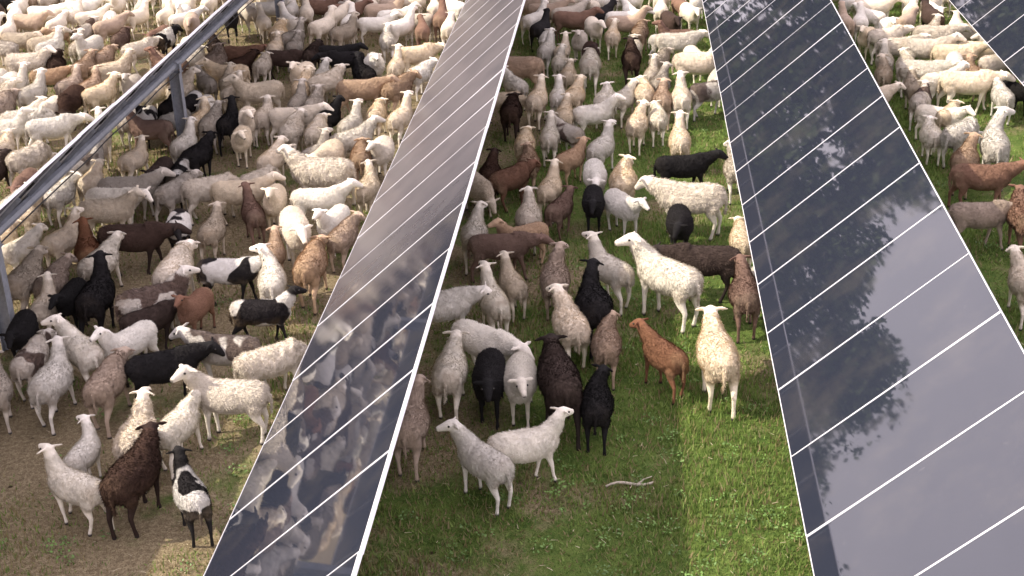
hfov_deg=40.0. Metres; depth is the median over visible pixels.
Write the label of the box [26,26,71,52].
sheep
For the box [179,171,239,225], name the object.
sheep
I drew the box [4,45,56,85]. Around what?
sheep
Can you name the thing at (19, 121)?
sheep
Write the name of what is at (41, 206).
sheep
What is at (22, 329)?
sheep
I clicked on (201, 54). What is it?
sheep
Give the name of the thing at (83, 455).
sheep
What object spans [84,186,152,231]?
sheep
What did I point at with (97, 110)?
sheep
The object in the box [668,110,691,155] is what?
sheep
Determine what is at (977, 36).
sheep
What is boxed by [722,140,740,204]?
sheep
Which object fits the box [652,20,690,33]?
sheep
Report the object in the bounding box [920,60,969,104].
sheep
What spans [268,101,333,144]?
sheep
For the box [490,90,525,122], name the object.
sheep
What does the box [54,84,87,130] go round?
sheep
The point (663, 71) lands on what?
sheep
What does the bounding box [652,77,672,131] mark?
sheep
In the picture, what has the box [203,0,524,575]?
solar panel row
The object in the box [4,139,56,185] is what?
sheep
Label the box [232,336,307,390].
sheep
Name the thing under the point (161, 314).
sheep
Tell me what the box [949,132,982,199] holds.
sheep
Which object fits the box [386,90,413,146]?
sheep
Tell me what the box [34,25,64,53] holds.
sheep
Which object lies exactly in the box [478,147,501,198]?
sheep
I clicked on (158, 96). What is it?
sheep
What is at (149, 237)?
sheep
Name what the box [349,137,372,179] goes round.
sheep
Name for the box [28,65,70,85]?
sheep
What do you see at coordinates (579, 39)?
sheep
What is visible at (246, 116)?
sheep
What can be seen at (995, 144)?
sheep
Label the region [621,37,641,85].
sheep
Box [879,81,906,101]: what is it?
sheep
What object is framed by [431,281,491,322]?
sheep
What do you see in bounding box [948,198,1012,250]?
sheep
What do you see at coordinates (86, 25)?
sheep
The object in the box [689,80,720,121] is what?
sheep
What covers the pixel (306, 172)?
sheep
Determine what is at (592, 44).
sheep
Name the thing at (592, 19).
distant flock
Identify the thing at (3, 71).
sheep
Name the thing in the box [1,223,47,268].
sheep
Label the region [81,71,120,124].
sheep
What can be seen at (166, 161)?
sheep
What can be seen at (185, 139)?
sheep
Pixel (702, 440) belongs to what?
grass
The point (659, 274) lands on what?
sheep
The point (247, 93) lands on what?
sheep
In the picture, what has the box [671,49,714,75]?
sheep
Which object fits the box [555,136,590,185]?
sheep
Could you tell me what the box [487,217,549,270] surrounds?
sheep
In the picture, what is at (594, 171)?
sheep
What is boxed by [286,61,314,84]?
sheep
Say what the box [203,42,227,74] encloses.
sheep
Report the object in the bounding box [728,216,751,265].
sheep
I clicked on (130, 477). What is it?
sheep
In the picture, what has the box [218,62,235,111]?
sheep
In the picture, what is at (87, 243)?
sheep
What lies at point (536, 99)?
sheep
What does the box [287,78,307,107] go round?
sheep
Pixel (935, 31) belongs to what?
sheep
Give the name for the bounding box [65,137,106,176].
sheep
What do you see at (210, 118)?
sheep
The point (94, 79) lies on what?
sheep
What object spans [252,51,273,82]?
sheep
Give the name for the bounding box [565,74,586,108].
sheep
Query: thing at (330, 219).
sheep
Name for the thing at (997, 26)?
solar panel row
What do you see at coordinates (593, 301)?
sheep
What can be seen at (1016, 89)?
sheep
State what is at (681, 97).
sheep
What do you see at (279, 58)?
sheep
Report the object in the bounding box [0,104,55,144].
sheep
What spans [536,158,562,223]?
sheep
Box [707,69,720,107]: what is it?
sheep
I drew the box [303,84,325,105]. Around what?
sheep
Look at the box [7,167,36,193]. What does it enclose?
sheep
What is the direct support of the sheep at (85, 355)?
on the ground at (126, 552)
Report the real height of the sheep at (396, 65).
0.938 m
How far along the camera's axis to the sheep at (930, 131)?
24.98 m
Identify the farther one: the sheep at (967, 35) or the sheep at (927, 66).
the sheep at (967, 35)
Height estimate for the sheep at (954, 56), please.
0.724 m
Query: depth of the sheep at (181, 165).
24.29 m
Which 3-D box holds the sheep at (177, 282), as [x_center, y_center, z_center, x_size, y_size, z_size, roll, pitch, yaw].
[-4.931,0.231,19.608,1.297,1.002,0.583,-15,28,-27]
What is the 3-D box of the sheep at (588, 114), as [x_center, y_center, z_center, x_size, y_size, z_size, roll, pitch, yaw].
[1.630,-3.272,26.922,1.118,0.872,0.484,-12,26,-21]
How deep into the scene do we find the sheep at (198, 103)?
27.93 m
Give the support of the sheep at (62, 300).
on the ground at (126, 552)
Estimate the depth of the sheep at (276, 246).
21.18 m
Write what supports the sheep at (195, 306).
on the ground at (126, 552)
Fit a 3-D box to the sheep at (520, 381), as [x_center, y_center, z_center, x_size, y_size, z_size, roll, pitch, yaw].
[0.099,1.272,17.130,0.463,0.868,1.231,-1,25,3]
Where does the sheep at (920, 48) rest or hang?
on the ground at (126, 552)
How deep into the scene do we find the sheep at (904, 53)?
29.16 m
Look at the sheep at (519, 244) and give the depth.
20.92 m
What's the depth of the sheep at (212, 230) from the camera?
21.80 m
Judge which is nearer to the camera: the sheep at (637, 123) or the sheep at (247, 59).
the sheep at (637, 123)
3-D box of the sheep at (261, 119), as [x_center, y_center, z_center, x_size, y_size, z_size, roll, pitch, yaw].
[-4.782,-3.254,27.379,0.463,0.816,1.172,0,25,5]
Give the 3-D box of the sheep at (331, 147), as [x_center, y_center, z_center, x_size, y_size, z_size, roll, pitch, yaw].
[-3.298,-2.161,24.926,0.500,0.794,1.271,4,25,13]
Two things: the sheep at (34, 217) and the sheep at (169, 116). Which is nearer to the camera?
the sheep at (34, 217)
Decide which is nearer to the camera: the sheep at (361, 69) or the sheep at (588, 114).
the sheep at (588, 114)
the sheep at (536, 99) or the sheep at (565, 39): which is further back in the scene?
the sheep at (565, 39)
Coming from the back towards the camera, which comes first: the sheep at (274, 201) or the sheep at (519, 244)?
the sheep at (274, 201)
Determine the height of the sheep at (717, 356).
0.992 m
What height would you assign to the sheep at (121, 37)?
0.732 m
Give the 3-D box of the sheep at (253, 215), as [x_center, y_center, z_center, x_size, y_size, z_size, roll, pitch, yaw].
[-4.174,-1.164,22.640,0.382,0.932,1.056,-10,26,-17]
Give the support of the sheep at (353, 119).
on the ground at (126, 552)
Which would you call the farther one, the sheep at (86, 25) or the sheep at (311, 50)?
the sheep at (86, 25)
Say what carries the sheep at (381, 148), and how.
on the ground at (126, 552)
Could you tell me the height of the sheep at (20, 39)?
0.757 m
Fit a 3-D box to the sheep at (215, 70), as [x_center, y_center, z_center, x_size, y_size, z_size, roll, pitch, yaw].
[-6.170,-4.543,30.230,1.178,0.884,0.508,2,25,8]
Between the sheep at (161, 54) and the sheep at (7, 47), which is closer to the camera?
the sheep at (161, 54)
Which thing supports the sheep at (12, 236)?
on the ground at (126, 552)
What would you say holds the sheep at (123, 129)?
on the ground at (126, 552)
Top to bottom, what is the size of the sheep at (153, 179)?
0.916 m
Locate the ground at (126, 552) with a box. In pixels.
[0,0,1023,575]
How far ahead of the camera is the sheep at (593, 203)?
22.41 m
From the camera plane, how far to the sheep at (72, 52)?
32.47 m
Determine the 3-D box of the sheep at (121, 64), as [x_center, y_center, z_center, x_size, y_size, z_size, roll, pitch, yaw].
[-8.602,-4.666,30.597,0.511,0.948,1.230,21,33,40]
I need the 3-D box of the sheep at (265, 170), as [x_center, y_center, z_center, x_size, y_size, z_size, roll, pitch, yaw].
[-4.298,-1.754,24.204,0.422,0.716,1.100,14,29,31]
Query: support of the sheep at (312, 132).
on the ground at (126, 552)
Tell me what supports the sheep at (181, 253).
on the ground at (126, 552)
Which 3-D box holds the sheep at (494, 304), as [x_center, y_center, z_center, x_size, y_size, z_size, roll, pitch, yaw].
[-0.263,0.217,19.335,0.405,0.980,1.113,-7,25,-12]
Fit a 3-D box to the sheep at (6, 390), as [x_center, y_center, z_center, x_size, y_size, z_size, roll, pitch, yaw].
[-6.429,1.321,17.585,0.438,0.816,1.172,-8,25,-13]
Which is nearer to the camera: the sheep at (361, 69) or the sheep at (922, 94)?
the sheep at (922, 94)
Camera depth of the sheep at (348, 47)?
31.38 m
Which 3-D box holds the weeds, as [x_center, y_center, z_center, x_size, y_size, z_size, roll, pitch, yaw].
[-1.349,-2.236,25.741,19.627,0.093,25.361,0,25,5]
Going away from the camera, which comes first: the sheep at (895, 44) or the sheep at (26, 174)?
the sheep at (26, 174)
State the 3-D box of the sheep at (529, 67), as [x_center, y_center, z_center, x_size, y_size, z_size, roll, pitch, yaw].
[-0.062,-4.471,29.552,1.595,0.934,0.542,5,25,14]
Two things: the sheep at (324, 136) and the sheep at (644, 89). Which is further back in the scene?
the sheep at (644, 89)
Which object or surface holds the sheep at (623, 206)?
on the ground at (126, 552)
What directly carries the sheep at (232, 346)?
on the ground at (126, 552)
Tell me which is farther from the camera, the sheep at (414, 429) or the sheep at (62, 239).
the sheep at (62, 239)
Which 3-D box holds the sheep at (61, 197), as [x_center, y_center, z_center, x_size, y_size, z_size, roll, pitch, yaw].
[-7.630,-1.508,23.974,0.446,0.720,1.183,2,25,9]
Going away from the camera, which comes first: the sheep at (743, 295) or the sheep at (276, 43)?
the sheep at (743, 295)
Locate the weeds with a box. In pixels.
[1,1,1020,575]
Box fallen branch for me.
[605,476,652,486]
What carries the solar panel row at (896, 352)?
on the ground at (126, 552)
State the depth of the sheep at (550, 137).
25.48 m
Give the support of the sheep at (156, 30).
on the ground at (126, 552)
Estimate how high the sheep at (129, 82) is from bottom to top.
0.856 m
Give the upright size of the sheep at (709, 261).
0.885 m
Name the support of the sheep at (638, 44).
on the ground at (126, 552)
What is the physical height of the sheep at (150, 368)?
0.806 m
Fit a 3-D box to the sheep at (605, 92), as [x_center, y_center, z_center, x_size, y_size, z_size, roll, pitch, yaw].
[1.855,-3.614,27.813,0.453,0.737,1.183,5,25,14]
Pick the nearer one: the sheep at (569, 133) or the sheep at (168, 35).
the sheep at (569, 133)
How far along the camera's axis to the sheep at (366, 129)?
25.68 m
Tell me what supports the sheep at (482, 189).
on the ground at (126, 552)
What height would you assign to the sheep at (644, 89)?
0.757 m
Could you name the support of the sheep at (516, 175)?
on the ground at (126, 552)
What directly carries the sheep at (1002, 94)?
on the ground at (126, 552)
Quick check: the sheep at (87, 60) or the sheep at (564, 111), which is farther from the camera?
the sheep at (87, 60)
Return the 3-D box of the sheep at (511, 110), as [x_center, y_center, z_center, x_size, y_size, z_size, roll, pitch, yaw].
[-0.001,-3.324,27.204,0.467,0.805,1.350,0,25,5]
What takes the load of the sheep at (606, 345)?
on the ground at (126, 552)
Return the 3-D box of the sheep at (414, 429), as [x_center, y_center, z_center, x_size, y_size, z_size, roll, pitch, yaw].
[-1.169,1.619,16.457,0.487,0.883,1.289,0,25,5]
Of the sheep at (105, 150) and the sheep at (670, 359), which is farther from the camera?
the sheep at (105, 150)
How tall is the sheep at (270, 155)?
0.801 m
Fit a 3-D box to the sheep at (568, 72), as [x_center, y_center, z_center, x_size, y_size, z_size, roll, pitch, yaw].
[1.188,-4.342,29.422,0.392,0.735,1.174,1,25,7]
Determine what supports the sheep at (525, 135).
on the ground at (126, 552)
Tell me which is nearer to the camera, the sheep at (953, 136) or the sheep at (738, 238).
the sheep at (738, 238)
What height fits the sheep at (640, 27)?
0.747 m
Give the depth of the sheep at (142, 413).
16.18 m
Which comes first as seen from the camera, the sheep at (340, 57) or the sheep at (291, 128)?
the sheep at (291, 128)
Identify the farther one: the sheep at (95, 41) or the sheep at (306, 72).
the sheep at (95, 41)
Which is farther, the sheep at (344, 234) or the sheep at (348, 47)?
the sheep at (348, 47)
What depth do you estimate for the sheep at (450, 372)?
17.21 m
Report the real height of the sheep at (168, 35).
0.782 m
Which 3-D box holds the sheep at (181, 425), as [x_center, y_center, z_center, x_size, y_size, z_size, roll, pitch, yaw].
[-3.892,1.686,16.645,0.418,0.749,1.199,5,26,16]
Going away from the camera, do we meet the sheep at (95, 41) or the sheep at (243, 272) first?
the sheep at (243, 272)
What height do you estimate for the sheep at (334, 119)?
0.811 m
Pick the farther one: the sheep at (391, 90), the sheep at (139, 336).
the sheep at (391, 90)
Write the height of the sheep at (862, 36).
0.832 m
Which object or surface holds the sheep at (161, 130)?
on the ground at (126, 552)
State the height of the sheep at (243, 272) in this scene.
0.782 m
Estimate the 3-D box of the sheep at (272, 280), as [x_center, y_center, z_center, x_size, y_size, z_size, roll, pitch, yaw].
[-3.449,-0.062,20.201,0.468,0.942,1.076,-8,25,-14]
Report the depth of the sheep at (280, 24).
32.86 m
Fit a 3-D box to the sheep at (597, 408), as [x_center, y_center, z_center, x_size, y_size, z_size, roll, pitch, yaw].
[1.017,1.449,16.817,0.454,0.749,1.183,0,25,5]
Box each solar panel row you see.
[0,0,283,352]
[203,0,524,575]
[702,0,1023,575]
[949,0,1023,85]
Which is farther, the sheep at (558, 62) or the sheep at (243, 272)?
the sheep at (558, 62)
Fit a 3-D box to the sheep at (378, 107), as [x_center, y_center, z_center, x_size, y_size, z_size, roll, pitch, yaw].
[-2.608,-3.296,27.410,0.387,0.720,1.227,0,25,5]
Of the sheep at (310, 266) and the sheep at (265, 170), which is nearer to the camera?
the sheep at (310, 266)
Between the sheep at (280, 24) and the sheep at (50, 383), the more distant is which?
the sheep at (280, 24)
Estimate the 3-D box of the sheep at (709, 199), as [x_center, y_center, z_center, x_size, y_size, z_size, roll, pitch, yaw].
[2.675,-1.271,22.298,1.538,0.985,0.586,5,25,14]
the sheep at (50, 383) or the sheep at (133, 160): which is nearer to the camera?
the sheep at (50, 383)
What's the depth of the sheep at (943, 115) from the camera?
25.89 m
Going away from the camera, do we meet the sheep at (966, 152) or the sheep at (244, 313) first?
the sheep at (244, 313)
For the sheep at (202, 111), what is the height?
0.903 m
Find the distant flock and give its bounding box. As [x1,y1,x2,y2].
[0,0,963,53]
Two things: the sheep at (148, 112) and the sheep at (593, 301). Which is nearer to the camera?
the sheep at (593, 301)
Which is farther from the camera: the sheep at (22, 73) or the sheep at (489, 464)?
the sheep at (22, 73)
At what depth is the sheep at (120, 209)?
22.75 m
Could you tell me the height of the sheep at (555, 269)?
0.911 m
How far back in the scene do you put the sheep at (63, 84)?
29.63 m
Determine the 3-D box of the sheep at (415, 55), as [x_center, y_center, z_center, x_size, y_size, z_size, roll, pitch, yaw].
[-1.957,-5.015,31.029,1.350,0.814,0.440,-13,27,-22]
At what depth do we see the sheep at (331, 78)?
29.12 m
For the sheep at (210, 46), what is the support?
on the ground at (126, 552)
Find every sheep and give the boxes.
[0,40,19,65]
[0,61,30,88]
[0,68,7,76]
[0,71,16,84]
[0,77,22,91]
[0,88,21,115]
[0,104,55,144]
[0,107,33,149]
[0,128,16,180]
[0,148,11,185]
[0,182,24,202]
[0,202,40,230]
[0,220,21,244]
[0,309,38,357]
[0,350,13,434]
[1,30,42,57]
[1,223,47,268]
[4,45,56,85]
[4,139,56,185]
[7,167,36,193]
[7,245,48,308]
[9,328,56,408]
[16,67,47,108]
[16,96,46,138]
[23,112,94,145]
[24,197,51,232]
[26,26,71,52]
[27,335,76,435]
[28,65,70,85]
[28,271,57,337]
[32,252,77,298]
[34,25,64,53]
[37,443,114,536]
[39,95,58,115]
[40,206,83,266]
[40,313,104,381]
[41,27,69,43]
[42,171,82,227]
[45,48,66,89]
[47,277,89,329]
[54,64,83,95]
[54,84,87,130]
[62,413,101,477]
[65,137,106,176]
[68,28,84,63]
[70,16,99,40]
[70,33,104,58]
[70,48,98,79]
[72,216,99,264]
[73,250,115,333]
[76,158,105,201]
[76,230,125,286]
[78,185,146,239]
[79,65,105,114]
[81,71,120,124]
[81,346,135,438]
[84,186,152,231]
[86,142,109,169]
[89,319,158,358]
[91,48,135,92]
[91,106,112,162]
[95,44,118,63]
[95,220,191,275]
[97,166,175,220]
[98,421,166,539]
[110,26,132,47]
[112,265,200,330]
[112,387,156,493]
[116,134,148,176]
[117,73,141,93]
[117,109,134,150]
[118,298,177,353]
[120,36,162,73]
[124,337,224,397]
[126,111,174,153]
[135,105,158,148]
[139,79,167,107]
[140,156,173,204]
[142,25,172,50]
[144,46,188,73]
[151,239,199,326]
[152,24,182,54]
[152,169,203,220]
[154,47,165,57]
[157,89,175,135]
[158,387,203,479]
[159,109,191,146]
[164,156,192,208]
[165,66,200,98]
[165,208,191,247]
[166,445,213,547]
[169,116,197,161]
[169,322,266,382]
[170,364,274,445]
[171,287,215,329]
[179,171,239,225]
[180,130,217,176]
[185,90,202,114]
[185,96,211,139]
[187,45,207,77]
[194,65,217,100]
[194,94,214,110]
[195,56,250,94]
[196,201,226,258]
[196,255,279,305]
[198,100,225,154]
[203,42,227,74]
[207,31,223,52]
[210,171,285,225]
[215,95,239,156]
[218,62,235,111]
[219,70,245,111]
[222,74,284,107]
[224,44,266,61]
[228,48,259,81]
[228,285,306,340]
[231,125,252,168]
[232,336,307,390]
[238,106,255,147]
[238,181,266,252]
[240,163,285,185]
[249,243,286,321]
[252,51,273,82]
[253,94,275,148]
[256,135,288,175]
[260,183,286,234]
[264,30,283,72]
[265,49,303,79]
[266,225,286,269]
[268,18,287,41]
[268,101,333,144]
[276,144,356,205]
[277,107,307,163]
[279,205,312,269]
[281,17,305,49]
[285,30,304,72]
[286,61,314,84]
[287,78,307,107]
[289,178,362,214]
[291,65,315,95]
[292,234,331,315]
[300,127,332,154]
[302,39,323,67]
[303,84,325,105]
[304,112,331,147]
[305,138,344,157]
[306,63,349,99]
[311,50,364,67]
[312,203,350,255]
[314,57,331,102]
[318,41,368,74]
[320,95,345,136]
[326,210,365,272]
[329,11,359,45]
[330,115,385,156]
[335,73,400,119]
[337,98,362,155]
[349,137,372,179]
[350,51,376,101]
[354,159,381,221]
[363,52,384,76]
[365,135,394,176]
[366,97,387,136]
[379,22,395,63]
[380,69,421,117]
[386,43,404,75]
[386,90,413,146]
[394,374,430,482]
[401,42,445,71]
[406,57,438,101]
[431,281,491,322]
[431,329,468,419]
[436,416,515,516]
[451,319,534,391]
[460,200,488,275]
[465,171,499,217]
[467,230,554,283]
[471,347,505,430]
[476,260,511,331]
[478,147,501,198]
[486,406,573,482]
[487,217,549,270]
[488,158,540,213]
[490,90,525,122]
[496,250,528,322]
[499,92,522,141]
[503,65,528,110]
[504,351,537,427]
[506,56,544,90]
[514,125,535,178]
[514,186,542,255]
[517,141,540,193]
[524,73,548,130]
[534,333,583,450]
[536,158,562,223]
[537,27,555,76]
[538,30,554,45]
[539,241,570,320]
[540,110,559,166]
[544,114,585,153]
[544,185,577,240]
[546,283,591,369]
[549,74,565,111]
[551,43,566,81]
[553,31,570,58]
[555,92,573,145]
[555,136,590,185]
[560,58,577,90]
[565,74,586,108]
[571,30,587,62]
[572,92,625,130]
[574,257,613,362]
[579,47,600,97]
[579,364,615,455]
[581,40,599,77]
[581,184,604,234]
[582,158,607,190]
[582,231,634,316]
[586,119,616,169]
[590,310,622,390]
[593,81,613,129]
[604,18,620,60]
[604,188,649,235]
[608,154,637,196]
[612,78,638,128]
[614,231,704,334]
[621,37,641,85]
[625,34,641,71]
[625,99,650,156]
[629,318,689,404]
[630,19,650,55]
[634,75,654,114]
[635,175,729,241]
[643,53,660,80]
[648,34,678,58]
[648,47,673,73]
[648,100,668,147]
[649,61,672,109]
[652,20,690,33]
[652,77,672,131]
[652,242,741,303]
[653,148,727,182]
[654,29,708,52]
[665,202,694,244]
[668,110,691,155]
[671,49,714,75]
[671,70,691,129]
[683,45,700,83]
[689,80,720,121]
[695,305,741,420]
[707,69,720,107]
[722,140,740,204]
[727,254,760,343]
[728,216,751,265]
[857,25,874,60]
[867,24,914,65]
[874,53,892,86]
[875,33,931,57]
[875,38,894,68]
[878,17,898,28]
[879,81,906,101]
[895,47,913,92]
[895,59,965,98]
[902,32,966,59]
[902,66,921,112]
[908,80,933,131]
[912,23,970,59]
[914,104,975,139]
[919,115,941,166]
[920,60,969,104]
[928,13,943,25]
[930,41,990,60]
[935,99,964,127]
[936,68,1015,114]
[940,115,982,168]
[946,51,963,60]
[947,157,1023,207]
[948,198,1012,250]
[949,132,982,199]
[955,23,976,43]
[959,41,994,60]
[962,53,986,102]
[970,33,1008,71]
[977,53,1013,76]
[979,106,1015,191]
[990,77,1015,124]
[1003,80,1023,115]
[1005,245,1023,330]
[1006,184,1023,249]
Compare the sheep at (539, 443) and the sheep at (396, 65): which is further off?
the sheep at (396, 65)
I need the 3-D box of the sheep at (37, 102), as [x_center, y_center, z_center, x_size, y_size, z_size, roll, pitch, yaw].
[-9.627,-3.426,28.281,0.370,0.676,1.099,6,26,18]
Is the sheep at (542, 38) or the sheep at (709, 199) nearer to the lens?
the sheep at (709, 199)
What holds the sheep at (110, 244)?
on the ground at (126, 552)
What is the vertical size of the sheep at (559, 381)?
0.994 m
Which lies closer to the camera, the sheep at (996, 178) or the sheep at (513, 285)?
the sheep at (513, 285)
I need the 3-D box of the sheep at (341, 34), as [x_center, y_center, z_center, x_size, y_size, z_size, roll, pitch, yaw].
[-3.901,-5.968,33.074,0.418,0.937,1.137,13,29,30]
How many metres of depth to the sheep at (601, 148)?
24.85 m
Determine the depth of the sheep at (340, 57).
30.87 m
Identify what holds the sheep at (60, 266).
on the ground at (126, 552)
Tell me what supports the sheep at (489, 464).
on the ground at (126, 552)
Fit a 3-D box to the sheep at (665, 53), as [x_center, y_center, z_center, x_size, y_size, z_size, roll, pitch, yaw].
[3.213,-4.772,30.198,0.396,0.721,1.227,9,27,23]
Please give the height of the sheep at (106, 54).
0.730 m
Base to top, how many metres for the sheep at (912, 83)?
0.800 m
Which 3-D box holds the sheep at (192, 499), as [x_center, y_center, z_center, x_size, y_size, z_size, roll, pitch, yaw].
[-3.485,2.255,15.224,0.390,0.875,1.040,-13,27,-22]
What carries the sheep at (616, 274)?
on the ground at (126, 552)
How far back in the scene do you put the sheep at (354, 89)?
28.39 m
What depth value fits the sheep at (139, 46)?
31.96 m
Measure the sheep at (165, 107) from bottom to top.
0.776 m
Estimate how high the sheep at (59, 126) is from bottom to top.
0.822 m
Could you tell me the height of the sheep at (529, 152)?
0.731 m
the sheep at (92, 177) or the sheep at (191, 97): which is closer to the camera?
the sheep at (92, 177)
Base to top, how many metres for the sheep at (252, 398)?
1.042 m
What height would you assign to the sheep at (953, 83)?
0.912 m
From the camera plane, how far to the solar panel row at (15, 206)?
22.40 m
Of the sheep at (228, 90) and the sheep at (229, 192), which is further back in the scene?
the sheep at (228, 90)
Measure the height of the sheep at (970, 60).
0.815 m
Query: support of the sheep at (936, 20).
on the ground at (126, 552)
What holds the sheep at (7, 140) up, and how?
on the ground at (126, 552)
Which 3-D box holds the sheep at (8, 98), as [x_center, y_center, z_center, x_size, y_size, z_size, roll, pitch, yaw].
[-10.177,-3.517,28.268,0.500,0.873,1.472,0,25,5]
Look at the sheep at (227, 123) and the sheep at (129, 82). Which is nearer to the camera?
the sheep at (227, 123)
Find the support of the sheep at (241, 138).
on the ground at (126, 552)
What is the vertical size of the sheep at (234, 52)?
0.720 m
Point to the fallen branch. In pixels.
(623, 482)
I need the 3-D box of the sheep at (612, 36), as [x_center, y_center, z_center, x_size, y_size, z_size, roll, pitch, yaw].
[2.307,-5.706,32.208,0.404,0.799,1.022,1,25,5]
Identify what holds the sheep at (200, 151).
on the ground at (126, 552)
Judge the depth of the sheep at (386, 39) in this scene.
32.13 m
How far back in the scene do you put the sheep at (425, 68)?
29.58 m
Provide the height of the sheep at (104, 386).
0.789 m
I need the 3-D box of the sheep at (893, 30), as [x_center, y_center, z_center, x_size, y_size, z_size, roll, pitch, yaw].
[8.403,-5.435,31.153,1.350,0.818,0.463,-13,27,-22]
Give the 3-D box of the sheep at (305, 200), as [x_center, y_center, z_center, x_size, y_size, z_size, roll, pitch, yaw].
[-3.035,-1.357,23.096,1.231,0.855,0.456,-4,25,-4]
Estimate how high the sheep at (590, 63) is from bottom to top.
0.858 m
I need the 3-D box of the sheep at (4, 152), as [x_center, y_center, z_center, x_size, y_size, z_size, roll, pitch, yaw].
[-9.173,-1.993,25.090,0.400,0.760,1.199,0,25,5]
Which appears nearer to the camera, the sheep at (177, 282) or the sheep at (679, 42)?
the sheep at (177, 282)
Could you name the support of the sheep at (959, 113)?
on the ground at (126, 552)
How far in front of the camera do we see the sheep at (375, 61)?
30.25 m
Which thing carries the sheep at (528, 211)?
on the ground at (126, 552)
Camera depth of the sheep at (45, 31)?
33.53 m
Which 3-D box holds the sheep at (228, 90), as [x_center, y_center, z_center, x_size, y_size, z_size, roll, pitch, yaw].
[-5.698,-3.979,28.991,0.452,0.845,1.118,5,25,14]
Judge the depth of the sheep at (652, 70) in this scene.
29.19 m
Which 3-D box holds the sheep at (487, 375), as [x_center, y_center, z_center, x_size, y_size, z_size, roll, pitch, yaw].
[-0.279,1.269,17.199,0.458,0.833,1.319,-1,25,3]
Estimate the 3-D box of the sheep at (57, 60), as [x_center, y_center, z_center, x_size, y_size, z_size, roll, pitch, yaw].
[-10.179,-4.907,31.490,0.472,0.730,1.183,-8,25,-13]
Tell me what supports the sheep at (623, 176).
on the ground at (126, 552)
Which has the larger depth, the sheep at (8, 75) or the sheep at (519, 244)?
the sheep at (8, 75)
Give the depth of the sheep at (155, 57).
30.66 m
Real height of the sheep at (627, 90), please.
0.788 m
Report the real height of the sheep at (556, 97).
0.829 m
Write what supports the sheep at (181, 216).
on the ground at (126, 552)
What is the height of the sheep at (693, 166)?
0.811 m
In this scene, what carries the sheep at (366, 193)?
on the ground at (126, 552)
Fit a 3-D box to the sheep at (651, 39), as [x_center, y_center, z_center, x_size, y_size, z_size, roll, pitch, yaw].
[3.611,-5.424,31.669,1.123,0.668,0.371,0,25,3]
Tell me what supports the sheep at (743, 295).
on the ground at (126, 552)
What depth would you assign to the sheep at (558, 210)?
22.34 m
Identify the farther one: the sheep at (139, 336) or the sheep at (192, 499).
the sheep at (139, 336)
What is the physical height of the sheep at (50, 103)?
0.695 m
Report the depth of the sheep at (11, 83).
29.11 m
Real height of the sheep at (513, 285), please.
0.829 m
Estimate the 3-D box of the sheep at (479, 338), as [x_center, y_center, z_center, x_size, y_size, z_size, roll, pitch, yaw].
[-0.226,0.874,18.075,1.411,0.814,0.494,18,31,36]
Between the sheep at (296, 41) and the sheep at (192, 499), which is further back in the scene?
the sheep at (296, 41)
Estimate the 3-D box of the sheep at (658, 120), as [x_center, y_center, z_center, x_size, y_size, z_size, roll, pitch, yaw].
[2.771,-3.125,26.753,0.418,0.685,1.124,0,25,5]
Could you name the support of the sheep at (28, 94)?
on the ground at (126, 552)
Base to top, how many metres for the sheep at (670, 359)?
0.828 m
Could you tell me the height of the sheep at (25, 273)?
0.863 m
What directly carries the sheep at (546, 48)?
on the ground at (126, 552)
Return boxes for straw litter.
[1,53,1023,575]
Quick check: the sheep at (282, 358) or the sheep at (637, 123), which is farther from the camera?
the sheep at (637, 123)
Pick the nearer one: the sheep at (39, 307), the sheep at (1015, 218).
the sheep at (39, 307)
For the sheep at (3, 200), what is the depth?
23.35 m
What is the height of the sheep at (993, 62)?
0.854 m
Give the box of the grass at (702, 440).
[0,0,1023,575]
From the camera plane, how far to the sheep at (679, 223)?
21.46 m
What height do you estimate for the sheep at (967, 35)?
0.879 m
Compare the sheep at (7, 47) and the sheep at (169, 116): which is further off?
the sheep at (7, 47)
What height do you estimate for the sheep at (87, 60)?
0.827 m
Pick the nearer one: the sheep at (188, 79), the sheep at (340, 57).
the sheep at (188, 79)
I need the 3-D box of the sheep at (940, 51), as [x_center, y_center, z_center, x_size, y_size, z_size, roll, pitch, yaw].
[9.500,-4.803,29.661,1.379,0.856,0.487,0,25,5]
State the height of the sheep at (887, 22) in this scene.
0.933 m
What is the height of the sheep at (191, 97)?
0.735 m
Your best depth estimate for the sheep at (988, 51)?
29.73 m
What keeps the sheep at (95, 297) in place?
on the ground at (126, 552)
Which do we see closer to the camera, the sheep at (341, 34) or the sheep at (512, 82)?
the sheep at (512, 82)
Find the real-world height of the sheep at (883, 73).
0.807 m
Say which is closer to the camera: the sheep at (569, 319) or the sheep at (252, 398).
the sheep at (252, 398)
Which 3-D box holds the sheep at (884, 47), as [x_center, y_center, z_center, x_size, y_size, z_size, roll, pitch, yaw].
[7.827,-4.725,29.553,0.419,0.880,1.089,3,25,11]
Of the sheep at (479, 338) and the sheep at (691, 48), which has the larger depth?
the sheep at (691, 48)
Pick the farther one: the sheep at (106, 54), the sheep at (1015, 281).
the sheep at (106, 54)
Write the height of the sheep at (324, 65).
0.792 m
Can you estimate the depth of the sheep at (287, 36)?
32.81 m
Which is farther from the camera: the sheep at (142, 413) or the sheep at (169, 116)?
the sheep at (169, 116)
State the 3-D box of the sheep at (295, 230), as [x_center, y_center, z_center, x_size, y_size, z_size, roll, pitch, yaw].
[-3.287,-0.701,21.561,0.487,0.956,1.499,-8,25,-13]
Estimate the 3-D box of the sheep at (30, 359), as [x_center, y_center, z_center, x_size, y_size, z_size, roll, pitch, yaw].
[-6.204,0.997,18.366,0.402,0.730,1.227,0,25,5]

